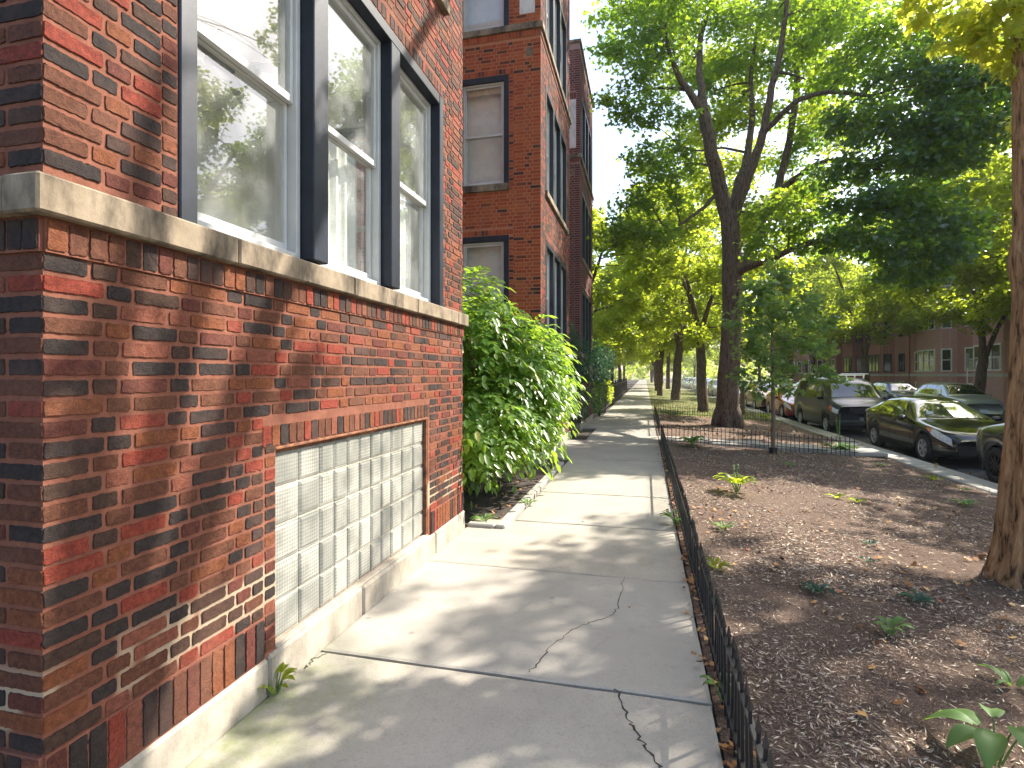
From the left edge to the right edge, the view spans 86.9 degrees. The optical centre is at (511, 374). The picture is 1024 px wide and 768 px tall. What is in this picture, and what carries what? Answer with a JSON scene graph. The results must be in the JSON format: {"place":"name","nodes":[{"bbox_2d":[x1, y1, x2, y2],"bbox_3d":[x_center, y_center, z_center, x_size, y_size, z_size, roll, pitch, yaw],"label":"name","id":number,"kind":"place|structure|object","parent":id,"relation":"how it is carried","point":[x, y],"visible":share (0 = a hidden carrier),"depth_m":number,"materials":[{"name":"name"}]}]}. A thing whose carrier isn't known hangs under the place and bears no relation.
{"place":"outdoors","nodes":[
{"label":"outdoors","id":0,"kind":"place"},
{"bbox_2d":[185,380,723,767],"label":"sidewalk","id":1,"kind":"structure","parent":0,"point":[528,637],"depth_m":3.10,"materials":[{"name":"concrete"}]},
{"bbox_2d":[258,662,296,695],"bbox_3d":[-1.201,1.554,2.733,0.228,0.105,0.189,0,0,-36],"label":"weed","id":2,"kind":"object","parent":1,"relation":"on","point":[282,667],"visible":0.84,"depth_m":2.75,"materials":[{"name":"green plant"}]},
{"bbox_2d":[470,513,496,521],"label":"weed","id":3,"kind":"object","parent":1,"relation":"on","point":[487,515],"visible":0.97,"depth_m":5.98,"materials":[{"name":"green plant"}]},
{"bbox_2d":[463,380,638,527],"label":"soil","id":4,"kind":"structure","parent":0,"point":[484,502],"depth_m":7.46,"materials":[{"name":"brown soil"}]},
{"bbox_2d":[0,0,468,767],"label":"brick apartment building","id":5,"kind":"structure","parent":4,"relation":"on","point":[230,426],"depth_m":2.40,"materials":[{"name":"brick"}]},
{"bbox_2d":[197,0,299,257],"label":"window","id":6,"kind":"structure","parent":5,"relation":"in","point":[287,94],"depth_m":3.11,"materials":[{"name":"white wood"}]},
{"bbox_2d":[178,0,442,306],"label":"window frame","id":7,"kind":"structure","parent":5,"relation":"in","point":[313,13],"depth_m":3.22,"materials":[{"name":"blue paint"}]},
{"bbox_2d":[320,0,380,285],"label":"window","id":8,"kind":"structure","parent":5,"relation":"in","point":[343,155],"depth_m":4.00,"materials":[{"name":"white metal"}]},
{"bbox_2d":[350,139,365,232],"bbox_3d":[-1.631,-1.590,5.844,0.980,1.860,0.110,0,0,14],"label":"window","id":9,"kind":"structure","parent":5,"relation":"in","point":[361,143],"depth_m":5.81,"materials":[{"name":"white glass"}]},
{"bbox_2d":[395,67,430,302],"bbox_3d":[-0.951,-1.597,4.682,0.188,1.857,0.829,0,0,14],"label":"window","id":10,"kind":"structure","parent":5,"relation":"in","point":[423,201],"depth_m":5.01,"materials":[{"name":"white metal"}]},
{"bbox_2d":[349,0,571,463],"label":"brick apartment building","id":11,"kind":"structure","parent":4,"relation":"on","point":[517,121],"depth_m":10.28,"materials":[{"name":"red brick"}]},
{"bbox_2d":[463,241,503,307],"bbox_3d":[-0.531,-1.584,10.316,0.816,1.848,0.110,0,0,14],"label":"window","id":12,"kind":"structure","parent":11,"relation":"in","point":[489,244],"depth_m":10.28,"materials":[{"name":"white metal"}]},
{"bbox_2d":[463,82,503,185],"bbox_3d":[-0.528,-4.554,10.325,0.816,1.928,0.130,0,0,14],"label":"window","id":13,"kind":"structure","parent":11,"relation":"in","point":[498,87],"depth_m":10.33,"materials":[{"name":"white metal"}]},
{"bbox_2d":[463,0,503,31],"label":"window","id":14,"kind":"structure","parent":11,"relation":"in","point":[464,1],"depth_m":10.35,"materials":[{"name":"white metal"}]},
{"bbox_2d":[462,235,508,319],"bbox_3d":[-0.536,-1.635,10.293,1.020,1.970,0.146,0,0,14],"label":"window frame","id":15,"kind":"structure","parent":11,"relation":"in","point":[498,238],"depth_m":10.12,"materials":[{"name":"black paint"}]},
{"bbox_2d":[462,74,508,182],"bbox_3d":[-0.536,-4.605,10.293,1.020,2.050,0.146,0,0,14],"label":"window frame","id":16,"kind":"structure","parent":11,"relation":"in","point":[504,78],"depth_m":10.12,"materials":[{"name":"black paint"}]},
{"bbox_2d":[462,0,508,28],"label":"window frame","id":17,"kind":"structure","parent":11,"relation":"in","point":[506,2],"depth_m":10.11,"materials":[{"name":"black paint"}]},
{"bbox_2d":[547,252,548,334],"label":"window","id":18,"kind":"structure","parent":11,"relation":"in","point":[547,252],"depth_m":11.31,"materials":[{"name":"grey glass"}]},
{"bbox_2d":[547,106,548,190],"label":"window","id":19,"kind":"structure","parent":11,"relation":"in","point":[547,106],"depth_m":11.31,"materials":[{"name":"grey glass"}]},
{"bbox_2d":[546,240,566,346],"bbox_3d":[0.899,-1.625,11.872,0.212,1.986,2.854,0,0,14],"label":"window frame","id":20,"kind":"structure","parent":11,"relation":"in","point":[553,257],"depth_m":12.24,"materials":[{"name":"blue paint"}]},
{"bbox_2d":[546,85,566,225],"bbox_3d":[0.899,-4.595,11.872,0.212,2.066,2.854,0,0,14],"label":"window frame","id":21,"kind":"structure","parent":11,"relation":"in","point":[553,120],"depth_m":12.20,"materials":[{"name":"blue paint"}]},
{"bbox_2d":[546,0,566,101],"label":"window frame","id":22,"kind":"structure","parent":11,"relation":"in","point":[560,21],"depth_m":12.25,"materials":[{"name":"blue paint"}]},
{"bbox_2d":[561,270,562,344],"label":"window","id":23,"kind":"structure","parent":11,"relation":"in","point":[561,270],"depth_m":13.15,"materials":[{"name":"grey glass"}]},
{"bbox_2d":[561,145,562,217],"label":"window","id":24,"kind":"structure","parent":11,"relation":"in","point":[561,145],"depth_m":13.14,"materials":[{"name":"grey glass"}]},
{"bbox_2d":[561,26,562,87],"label":"window","id":25,"kind":"structure","parent":11,"relation":"in","point":[561,26],"depth_m":13.14,"materials":[{"name":"white metal"}]},
{"bbox_2d":[464,465,542,519],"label":"fallen leaves","id":26,"kind":"object","parent":4,"relation":"on","point":[502,493],"visible":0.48,"depth_m":7.42,"materials":[{"name":"brown plant"}]},
{"bbox_2d":[467,461,563,528],"bbox_3d":[0.234,1.692,7.774,0.410,0.235,4.290,0,0,14],"label":"bed edging","id":27,"kind":"object","parent":4,"relation":"on","point":[513,513],"visible":0.38,"depth_m":6.42,"materials":[{"name":"concrete"}]},
{"bbox_2d":[460,266,590,510],"bbox_3d":[-0.316,0.085,7.630,2.692,3.194,4.161,0,0,14],"label":"leafy shrub","id":28,"kind":"object","parent":4,"relation":"on","point":[510,411],"visible":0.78,"depth_m":6.62,"materials":[{"name":"green plant"}]},
{"bbox_2d":[570,38,593,430],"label":"brick apartment building","id":29,"kind":"structure","parent":4,"relation":"on","point":[581,217],"depth_m":16.19,"materials":[{"name":"red brick"}]},
{"bbox_2d":[582,290,590,354],"bbox_3d":[2.372,-1.625,17.859,0.212,1.986,2.924,0,0,14],"label":"window frame","id":30,"kind":"structure","parent":29,"relation":"in","point":[586,303],"depth_m":18.23,"materials":[{"name":"black paint"}]},
{"bbox_2d":[582,192,590,270],"bbox_3d":[2.372,-4.595,17.859,0.212,2.066,2.924,0,0,14],"label":"window frame","id":31,"kind":"structure","parent":29,"relation":"in","point":[586,217],"depth_m":18.23,"materials":[{"name":"black paint"}]},
{"bbox_2d":[582,98,590,184],"bbox_3d":[2.372,-7.500,17.859,0.212,1.976,2.924,0,0,14],"label":"window frame","id":32,"kind":"structure","parent":29,"relation":"in","point":[586,136],"depth_m":18.23,"materials":[{"name":"blue paint"}]},
{"bbox_2d":[570,321,616,429],"bbox_3d":[1.787,0.080,14.555,2.071,3.152,1.927,0,0,14],"label":"feathery shrub","id":33,"kind":"object","parent":4,"relation":"on","point":[596,362],"visible":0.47,"depth_m":14.35,"materials":[{"name":"green plant"}]},
{"bbox_2d":[592,337,611,417],"bbox_3d":[3.102,0.099,20.979,1.476,3.143,2.348,0,0,26],"label":"hedge bush","id":34,"kind":"object","parent":4,"relation":"on","point":[600,385],"visible":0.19,"depth_m":20.55,"materials":[{"name":"green plant"}]},
{"bbox_2d":[592,372,613,404],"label":"hedge bush","id":35,"kind":"object","parent":4,"relation":"on","point":[610,392],"visible":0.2,"depth_m":26.54,"materials":[{"name":"green plant"}]},
{"bbox_2d":[598,378,626,415],"bbox_3d":[7.515,1.025,37.866,0.100,1.370,33.950,0,0,14],"label":"iron fence","id":36,"kind":"object","parent":4,"relation":"on","point":[620,387],"visible":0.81,"depth_m":32.93,"materials":[{"name":"black metal"}]},
{"bbox_2d":[592,261,639,370],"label":"street tree","id":37,"kind":"object","parent":4,"relation":"on","point":[617,354],"visible":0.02,"depth_m":48.25,"materials":[{"name":"green plant"}]},
{"bbox_2d":[599,303,643,382],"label":"street tree","id":38,"kind":"object","parent":4,"relation":"on","point":[618,360],"visible":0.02,"depth_m":66.83,"materials":[{"name":"green plant"}]},
{"bbox_2d":[592,207,657,353],"bbox_3d":[4.621,-4.455,35.831,10.586,12.702,9.701,0,0,-21],"label":"street tree","id":39,"kind":"object","parent":4,"relation":"on","point":[607,323],"visible":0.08,"depth_m":32.95,"materials":[{"name":"green plant"}]},
{"bbox_2d":[592,203,673,355],"bbox_3d":[2.818,-2.982,24.752,8.774,9.667,8.662,0,0,22],"label":"street tree","id":40,"kind":"object","parent":4,"relation":"on","point":[628,300],"visible":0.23,"depth_m":23.47,"materials":[{"name":"green plant"}]},
{"bbox_2d":[546,396,726,767],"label":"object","id":41,"kind":"object","parent":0,"point":[713,709],"visible":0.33,"depth_m":3.64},
{"bbox_2d":[616,376,692,379],"bbox_3d":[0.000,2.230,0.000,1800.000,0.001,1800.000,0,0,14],"label":"ground","id":42,"kind":"structure","parent":0,"point":[635,378],"depth_m":321.90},
{"bbox_2d":[670,348,695,371],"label":"street tree","id":43,"kind":"object","parent":42,"relation":"on","point":[684,363],"visible":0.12,"depth_m":160.73,"materials":[{"name":"green plant"}]},
{"bbox_2d":[614,359,769,379],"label":"distant trees","id":44,"kind":"object","parent":42,"relation":"on","point":[710,371],"visible":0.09,"depth_m":217.80,"materials":[{"name":"green plant"}]},
{"bbox_2d":[683,346,714,377],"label":"street tree","id":45,"kind":"object","parent":42,"relation":"on","point":[692,362],"visible":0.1,"depth_m":180.59,"materials":[{"name":"green plant"}]},
{"bbox_2d":[665,381,997,495],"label":"kerb","id":46,"kind":"structure","parent":42,"relation":"on","point":[969,480],"depth_m":11.53,"materials":[{"name":"concrete"}]},
{"bbox_2d":[646,380,783,422],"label":"lawn","id":47,"kind":"structure","parent":0,"point":[650,385],"depth_m":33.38,"materials":[{"name":"green plant"}]},
{"bbox_2d":[632,358,665,382],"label":"street tree","id":48,"kind":"object","parent":47,"relation":"on","point":[648,368],"visible":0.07,"depth_m":114.05,"materials":[{"name":"green plant"}]},
{"bbox_2d":[604,248,718,395],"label":"street tree","id":49,"kind":"object","parent":47,"relation":"on","point":[648,342],"visible":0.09,"depth_m":42.73,"materials":[{"name":"green plant"}]},
{"bbox_2d":[622,272,701,390],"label":"street tree","id":50,"kind":"object","parent":47,"relation":"on","point":[631,351],"visible":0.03,"depth_m":55.94,"materials":[{"name":"green plant"}]},
{"bbox_2d":[648,300,694,388],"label":"street tree","id":51,"kind":"object","parent":47,"relation":"on","point":[668,371],"visible":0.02,"depth_m":67.14,"materials":[{"name":"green plant"}]},
{"bbox_2d":[594,182,768,400],"bbox_3d":[11.190,-5.018,36.488,10.779,14.068,11.762,0,0,-5],"label":"street tree","id":52,"kind":"object","parent":47,"relation":"on","point":[675,338],"visible":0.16,"depth_m":35.26,"materials":[{"name":"green plant"}]},
{"bbox_2d":[610,147,816,411],"bbox_3d":[9.154,-3.996,25.317,9.462,12.016,9.276,0,0,36],"label":"street tree","id":53,"kind":"object","parent":47,"relation":"on","point":[697,269],"visible":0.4,"depth_m":24.88,"materials":[{"name":"green plant"}]},
{"bbox_2d":[740,387,744,414],"bbox_3d":[10.560,1.215,24.771,0.200,1.390,0.200,0,0,14],"label":"wooden post","id":54,"kind":"object","parent":47,"relation":"on","point":[742,401],"visible":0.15,"depth_m":24.69,"materials":[{"name":"brown wood"}]},
{"bbox_2d":[655,400,833,446],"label":"fallen leaves","id":55,"kind":"object","parent":47,"relation":"on","point":[733,429],"visible":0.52,"depth_m":17.58,"materials":[{"name":"brown plant"}]},
{"bbox_2d":[653,414,841,446],"bbox_3d":[7.287,1.756,17.748,5.010,0.293,8.450,0,0,14],"label":"mulch bed","id":56,"kind":"object","parent":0,"point":[687,424],"visible":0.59,"depth_m":16.90,"materials":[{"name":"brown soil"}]},
{"bbox_2d":[656,404,767,420],"bbox_3d":[7.984,1.550,21.775,4.300,0.700,0.043,0,0,14],"label":"fence","id":57,"kind":"object","parent":56,"relation":"on","point":[692,408],"visible":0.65,"depth_m":21.93,"materials":[{"name":"black metal"}]},
{"bbox_2d":[580,0,1011,428],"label":"maple tree","id":58,"kind":"object","parent":56,"relation":"on","point":[956,128],"visible":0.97,"depth_m":16.43,"materials":[{"name":"green plant"}]},
{"bbox_2d":[658,436,887,456],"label":"cross path","id":59,"kind":"structure","parent":0,"point":[870,452],"depth_m":12.83,"materials":[{"name":"concrete"}]},
{"bbox_2d":[818,416,857,449],"bbox_3d":[7.948,1.381,12.991,0.780,0.914,0.843,0,0,-9],"label":"hosta plant","id":60,"kind":"object","parent":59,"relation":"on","point":[837,445],"visible":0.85,"depth_m":13.04,"materials":[{"name":"green plant"}]},
{"bbox_2d":[570,0,1011,375],"label":"sky","id":61,"kind":"structure","parent":0,"point":[608,143],"materials":[{"name":"white"}]},
{"bbox_2d":[663,379,1004,481],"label":"road","id":62,"kind":"structure","parent":0,"point":[971,466],"depth_m":13.59,"materials":[{"name":"grey asphalt"}]},
{"bbox_2d":[708,379,716,395],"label":"parked suv","id":63,"kind":"object","parent":62,"relation":"on","point":[712,385],"visible":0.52,"depth_m":47.62,"materials":[{"name":"silver metal"}]},
{"bbox_2d":[745,381,778,409],"bbox_3d":[14.711,1.200,31.285,2.190,1.660,4.612,0,0,14],"label":"parked suv","id":64,"kind":"object","parent":62,"relation":"on","point":[750,401],"visible":0.24,"depth_m":30.57,"materials":[{"name":"beige paint"}]},
{"bbox_2d":[766,386,796,418],"bbox_3d":[13.543,1.291,25.909,2.183,1.478,4.812,0,0,14],"label":"parked sedan","id":65,"kind":"object","parent":62,"relation":"on","point":[784,408],"visible":0.33,"depth_m":25.02,"materials":[{"name":"red paint"}]},
{"bbox_2d":[794,373,885,432],"bbox_3d":[12.088,0.993,20.023,2.192,2.075,4.837,0,0,13],"label":"parked van","id":66,"kind":"object","parent":62,"relation":"on","point":[824,406],"visible":0.67,"depth_m":18.66,"materials":[{"name":"grey paint"}]},
{"bbox_2d":[873,381,916,399],"bbox_3d":[22.799,1.200,31.973,2.190,1.660,4.612,0,0,14],"label":"parked suv","id":67,"kind":"object","parent":62,"relation":"on","point":[889,389],"visible":0.49,"depth_m":31.29,"materials":[{"name":"blue paint"}]},
{"bbox_2d":[864,396,1001,461],"bbox_3d":[10.762,1.291,13.771,2.183,1.478,4.812,0,0,14],"label":"parked sedan","id":68,"kind":"object","parent":62,"relation":"on","point":[930,428],"visible":0.83,"depth_m":13.06,"materials":[{"name":"black paint"}]},
{"bbox_2d":[913,382,1003,417],"bbox_3d":[21.197,1.200,25.879,2.190,1.660,4.612,0,0,14],"label":"parked suv","id":69,"kind":"object","parent":62,"relation":"on","point":[979,400],"visible":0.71,"depth_m":24.83,"materials":[{"name":"silver metal"}]},
{"bbox_2d":[976,422,1004,483],"bbox_3d":[9.445,1.337,8.335,2.196,1.387,4.700,0,0,14],"label":"parked coupe","id":70,"kind":"object","parent":62,"relation":"on","point":[989,441],"visible":0.56,"depth_m":10.10,"materials":[{"name":"black paint"}]},
{"bbox_2d":[659,440,1023,767],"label":"mulch bed","id":71,"kind":"object","parent":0,"point":[793,610],"visible":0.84,"depth_m":3.93,"materials":[{"name":"brown wood"}]},
{"bbox_2d":[660,510,693,524],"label":"weed","id":72,"kind":"object","parent":71,"relation":"on","point":[669,514],"visible":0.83,"depth_m":5.82,"materials":[{"name":"green plant"}]},
{"bbox_2d":[679,435,706,445],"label":"leafy plant","id":73,"kind":"object","parent":71,"relation":"on","point":[692,439],"visible":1,"depth_m":12.35,"materials":[{"name":"green plant"}]},
{"bbox_2d":[700,672,730,700],"bbox_3d":[1.041,1.556,2.659,0.204,0.105,0.198,0,0,-24],"label":"weed","id":74,"kind":"object","parent":71,"relation":"on","point":[711,681],"visible":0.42,"depth_m":2.69,"materials":[{"name":"green plant"}]},
{"bbox_2d":[660,424,773,767],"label":"fence","id":75,"kind":"object","parent":71,"relation":"on","point":[738,703],"visible":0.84,"depth_m":2.68,"materials":[{"name":"black metal"}]},
{"bbox_2d":[707,557,730,569],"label":"weed","id":76,"kind":"object","parent":71,"relation":"on","point":[715,561],"visible":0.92,"depth_m":4.54,"materials":[{"name":"green plant"}]},
{"bbox_2d":[713,463,757,491],"bbox_3d":[3.141,1.451,7.631,0.581,0.419,0.634,0,0,14],"label":"hosta plant","id":77,"kind":"object","parent":71,"relation":"on","point":[735,478],"visible":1,"depth_m":7.61,"materials":[{"name":"green plant"}]},
{"bbox_2d":[663,424,858,455],"bbox_3d":[5.769,1.546,12.772,4.300,0.713,0.038,0,0,14],"label":"fence","id":78,"kind":"object","parent":71,"relation":"on","point":[768,445],"visible":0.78,"depth_m":12.70,"materials":[{"name":"black metal"}]},
{"bbox_2d":[719,256,853,453],"bbox_3d":[5.996,-0.423,12.143,2.853,4.533,1.710,0,0,-8],"label":"young maple","id":79,"kind":"object","parent":71,"relation":"on","point":[768,297],"visible":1,"depth_m":11.86,"materials":[{"name":"green plant"}]},
{"bbox_2d":[799,580,837,594],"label":"weed","id":80,"kind":"object","parent":71,"relation":"on","point":[815,586],"visible":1,"depth_m":4.16,"materials":[{"name":"green plant"}]},
{"bbox_2d":[658,441,1019,767],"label":"fallen leaves","id":81,"kind":"object","parent":71,"relation":"on","point":[734,763],"depth_m":3.28,"materials":[{"name":"brown plant"}]},
{"bbox_2d":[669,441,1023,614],"bbox_3d":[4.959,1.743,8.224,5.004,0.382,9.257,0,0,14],"label":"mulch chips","id":82,"kind":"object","parent":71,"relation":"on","point":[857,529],"visible":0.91,"depth_m":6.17,"materials":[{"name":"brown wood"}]},
{"bbox_2d":[678,475,1016,704],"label":"leaf clumps","id":83,"kind":"object","parent":71,"relation":"on","point":[921,691],"visible":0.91,"depth_m":4.47,"materials":[{"name":"brown plant"}]},
{"bbox_2d":[673,444,1023,716],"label":"fallen leaves","id":84,"kind":"object","parent":71,"relation":"on","point":[864,713],"visible":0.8,"depth_m":5.08,"materials":[{"name":"brown plant"}]},
{"bbox_2d":[873,615,914,635],"bbox_3d":[2.449,1.623,3.487,0.215,0.095,0.219,0,0,14],"label":"weed","id":85,"kind":"object","parent":71,"relation":"on","point":[891,622],"visible":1,"depth_m":3.50,"materials":[{"name":"green plant"}]},
{"bbox_2d":[895,589,940,604],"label":"weed","id":86,"kind":"object","parent":71,"relation":"on","point":[922,596],"visible":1,"depth_m":4.06,"materials":[{"name":"green plant"}]},
{"bbox_2d":[882,0,1023,590],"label":"shade tree","id":87,"kind":"object","parent":71,"relation":"on","point":[974,26],"visible":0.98,"depth_m":4.64,"materials":[{"name":"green plant"}]},
{"bbox_2d":[924,703,1023,767],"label":"hosta plant","id":88,"kind":"object","parent":71,"relation":"on","point":[991,746],"visible":1,"depth_m":2.27,"materials":[{"name":"green plant"}]},
{"bbox_2d":[977,664,1023,686],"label":"weed","id":89,"kind":"object","parent":71,"relation":"on","point":[1007,679],"visible":1,"depth_m":2.98,"materials":[{"name":"green plant"}]},
{"bbox_2d":[681,378,1004,415],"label":"lawn","id":90,"kind":"structure","parent":0,"point":[763,379],"depth_m":146.65,"materials":[{"name":"green plant"}]},
{"bbox_2d":[694,318,747,365],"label":"street tree","id":91,"kind":"object","parent":90,"relation":"on","point":[709,353],"visible":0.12,"depth_m":122.82,"materials":[{"name":"green plant"}]},
{"bbox_2d":[744,276,833,378],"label":"street tree","id":92,"kind":"object","parent":90,"relation":"on","point":[776,352],"visible":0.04,"depth_m":64.63,"materials":[{"name":"green plant"}]},
{"bbox_2d":[774,299,842,382],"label":"brick apartment building","id":93,"kind":"structure","parent":90,"relation":"on","point":[836,362],"depth_m":66.28,"materials":[{"name":"red brick"}]},
{"bbox_2d":[753,263,871,376],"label":"street tree","id":94,"kind":"object","parent":90,"relation":"on","point":[830,340],"visible":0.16,"depth_m":52.34,"materials":[{"name":"green plant"}]},
{"bbox_2d":[789,244,927,380],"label":"street tree","id":95,"kind":"object","parent":90,"relation":"on","point":[870,316],"visible":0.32,"depth_m":41.78,"materials":[{"name":"green plant"}]},
{"bbox_2d":[843,287,909,382],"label":"brick apartment building","id":96,"kind":"structure","parent":90,"relation":"on","point":[890,362],"depth_m":48.09,"materials":[{"name":"red brick"}]},
{"bbox_2d":[843,357,851,371],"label":"window","id":97,"kind":"structure","parent":96,"relation":"in","point":[847,361],"depth_m":55.89,"materials":[{"name":"glass"}]},
{"bbox_2d":[855,356,861,371],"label":"window","id":98,"kind":"structure","parent":96,"relation":"in","point":[857,358],"depth_m":54.14,"materials":[{"name":"grey glass"}]},
{"bbox_2d":[868,354,878,371],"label":"window","id":99,"kind":"structure","parent":96,"relation":"in","point":[873,360],"depth_m":49.53,"materials":[{"name":"glass"}]},
{"bbox_2d":[883,354,891,371],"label":"window","id":100,"kind":"structure","parent":96,"relation":"in","point":[887,358],"depth_m":47.78,"materials":[{"name":"grey glass"}]},
{"bbox_2d":[898,353,904,371],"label":"window","id":101,"kind":"structure","parent":96,"relation":"in","point":[901,356],"depth_m":46.19,"materials":[{"name":"grey glass"}]},
{"bbox_2d":[852,145,1011,392],"bbox_3d":[24.547,-4.888,28.134,12.492,14.103,12.184,0,0,-38],"label":"street tree","id":102,"kind":"object","parent":90,"relation":"on","point":[973,307],"visible":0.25,"depth_m":28.25,"materials":[{"name":"green plant"}]},
{"bbox_2d":[909,141,1011,317],"bbox_3d":[22.608,-4.905,21.690,12.723,14.138,12.409,0,0,-3],"label":"street tree","id":103,"kind":"object","parent":90,"relation":"on","point":[991,184],"visible":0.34,"depth_m":22.20,"materials":[{"name":"green plant"}]},
{"bbox_2d":[910,230,1011,406],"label":"brick apartment building","id":104,"kind":"structure","parent":90,"relation":"on","point":[937,354],"depth_m":37.49,"materials":[{"name":"brown brick"}]},
{"bbox_2d":[917,349,934,371],"bbox_3d":[30.398,-1.040,39.687,0.070,1.600,2.500,0,0,14],"label":"window","id":105,"kind":"structure","parent":104,"relation":"in","point":[925,358],"depth_m":39.69,"materials":[{"name":"glass"}]},
{"bbox_2d":[941,348,951,370],"bbox_3d":[30.444,-1.040,37.861,0.070,1.600,0.620,0,0,-40],"label":"window","id":106,"kind":"structure","parent":104,"relation":"in","point":[946,354],"depth_m":37.86,"materials":[{"name":"glass"}]},
{"bbox_2d":[965,347,972,370],"bbox_3d":[30.460,-1.040,35.964,0.070,1.600,1.050,0,0,14],"label":"window","id":107,"kind":"structure","parent":104,"relation":"in","point":[969,350],"depth_m":35.88,"materials":[{"name":"white glass"}]},
{"bbox_2d":[973,343,1001,370],"bbox_3d":[28.653,-1.040,32.598,0.070,1.600,2.700,0,0,14],"label":"window","id":108,"kind":"structure","parent":104,"relation":"in","point":[995,357],"depth_m":32.00,"materials":[{"name":"white glass"}]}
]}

